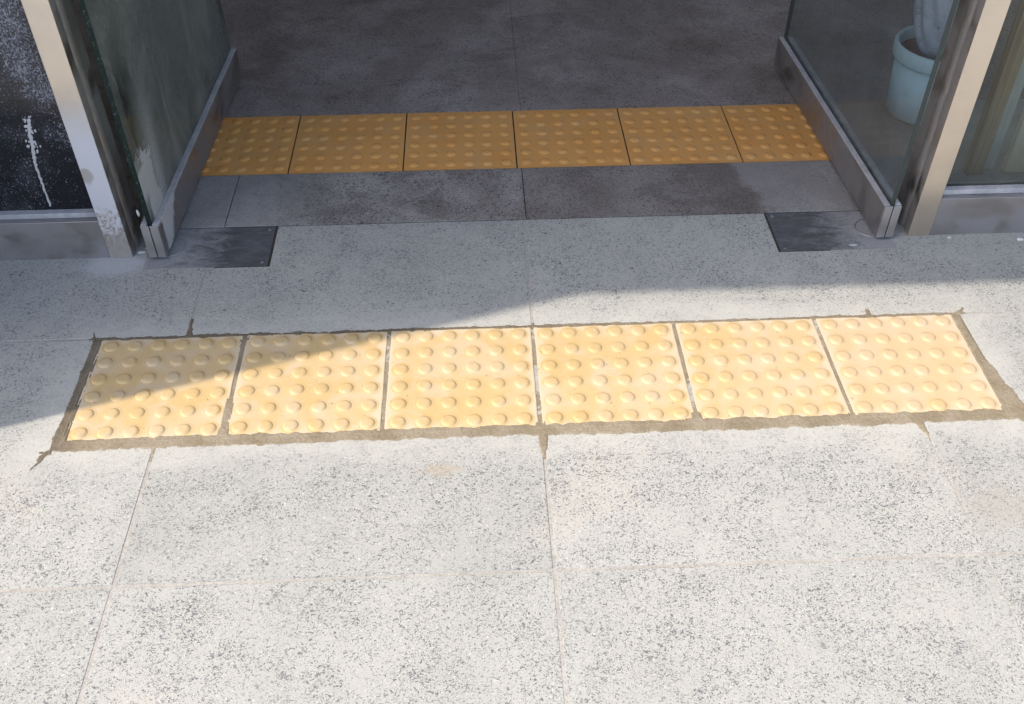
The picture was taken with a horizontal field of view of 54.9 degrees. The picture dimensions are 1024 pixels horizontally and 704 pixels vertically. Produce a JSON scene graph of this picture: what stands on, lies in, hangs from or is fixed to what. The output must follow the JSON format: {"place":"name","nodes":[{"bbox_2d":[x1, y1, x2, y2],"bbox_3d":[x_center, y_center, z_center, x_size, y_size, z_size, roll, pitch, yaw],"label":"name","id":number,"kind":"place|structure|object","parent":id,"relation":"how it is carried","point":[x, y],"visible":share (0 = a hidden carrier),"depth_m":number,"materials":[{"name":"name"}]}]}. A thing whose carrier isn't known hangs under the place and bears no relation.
{"place":"outdoors","nodes":[
{"label":"outdoors","id":0,"kind":"place"},
{"bbox_2d":[0,211,1023,703],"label":"pavement","id":1,"kind":"structure","parent":0,"point":[848,565],"depth_m":1.74,"materials":[{"name":"grey concrete"}]},
{"bbox_2d":[145,226,278,268],"bbox_3d":[-0.706,-0.234,2.343,0.286,0.040,0.160,-2,43,-2],"label":"floor cover plate","id":2,"kind":"object","parent":1,"relation":"on","point":[229,247],"visible":0.66,"depth_m":2.32,"materials":[{"name":"metal"}]},
{"bbox_2d":[20,43,1015,474],"bbox_3d":[0.058,-0.384,2.472,2.010,0.002,1.731,-2,43,-2],"label":"mortar grit","id":3,"kind":"object","parent":1,"relation":"on","point":[486,375],"visible":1,"depth_m":1.95,"materials":[{"name":"grey concrete"}]},
{"bbox_2d":[29,307,1023,470],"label":"tactile paving","id":4,"kind":"structure","parent":1,"relation":"on","point":[879,362],"depth_m":1.99,"materials":[{"name":"ceramic"}]},
{"bbox_2d":[763,211,895,251],"bbox_3d":[0.763,-0.279,2.388,0.281,0.040,0.160,-2,43,-2],"label":"floor cover plate","id":5,"kind":"object","parent":1,"relation":"on","point":[794,231],"visible":0.66,"depth_m":2.37,"materials":[{"name":"metal"}]},
{"bbox_2d":[71,0,1023,228],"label":"floor","id":6,"kind":"structure","parent":0,"point":[300,58],"depth_m":2.93,"materials":[{"name":"tile"}]},
{"bbox_2d":[200,104,829,175],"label":"tactile paving","id":7,"kind":"structure","parent":6,"relation":"on","point":[482,140],"depth_m":2.68,"materials":[{"name":"ceramic"}]},
{"bbox_2d":[886,25,940,124],"bbox_3d":[1.159,-0.759,2.722,0.243,0.202,0.243,-2,43,-2],"label":"plant pot","id":8,"kind":"object","parent":6,"relation":"on","point":[911,70],"visible":0.42,"depth_m":2.68,"materials":[{"name":"ceramic"}]},
{"bbox_2d":[914,0,958,58],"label":"cactus","id":9,"kind":"object","parent":8,"relation":"on","point":[930,18],"visible":0.41,"depth_m":2.56,"materials":[{"name":"plant"}]},
{"bbox_2d":[962,0,1023,174],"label":"board","id":10,"kind":"object","parent":6,"relation":"on","point":[1006,73],"visible":0.98,"depth_m":2.40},
{"bbox_2d":[983,58,1023,168],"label":"board","id":11,"kind":"object","parent":6,"relation":"on","point":[1012,102],"visible":0.57,"depth_m":2.47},
{"bbox_2d":[1001,109,1023,172],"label":"board","id":12,"kind":"object","parent":6,"relation":"on","point":[1013,162],"visible":1,"depth_m":2.52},
{"bbox_3d":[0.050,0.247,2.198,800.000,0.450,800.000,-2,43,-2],"label":"ground","id":13,"kind":"structure","parent":0,"visible":0},
{"bbox_3d":[0.952,-3.597,1.537,14.000,6.020,4.818,-2,43,-2],"label":"building","id":14,"kind":"object","parent":13,"relation":"on","visible":0},
{"bbox_2d":[0,0,141,260],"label":"side window","id":15,"kind":"structure","parent":14,"relation":"attached to","point":[65,192],"depth_m":2.14,"materials":[{"name":"metal"}]},
{"bbox_2d":[78,0,241,256],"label":"glass door","id":16,"kind":"structure","parent":14,"relation":"attached to","point":[183,150],"depth_m":2.40,"materials":[{"name":"glass"},{"name":"steel"},{"name":"brushed steel"}]},
{"bbox_2d":[774,0,958,237],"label":"glass door","id":17,"kind":"structure","parent":14,"relation":"attached to","point":[874,197],"depth_m":2.50,"materials":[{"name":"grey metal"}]},
{"bbox_2d":[897,0,1023,235],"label":"side window","id":18,"kind":"structure","parent":14,"relation":"attached to","point":[934,197],"depth_m":2.25,"materials":[{"name":"metal"}]}
]}

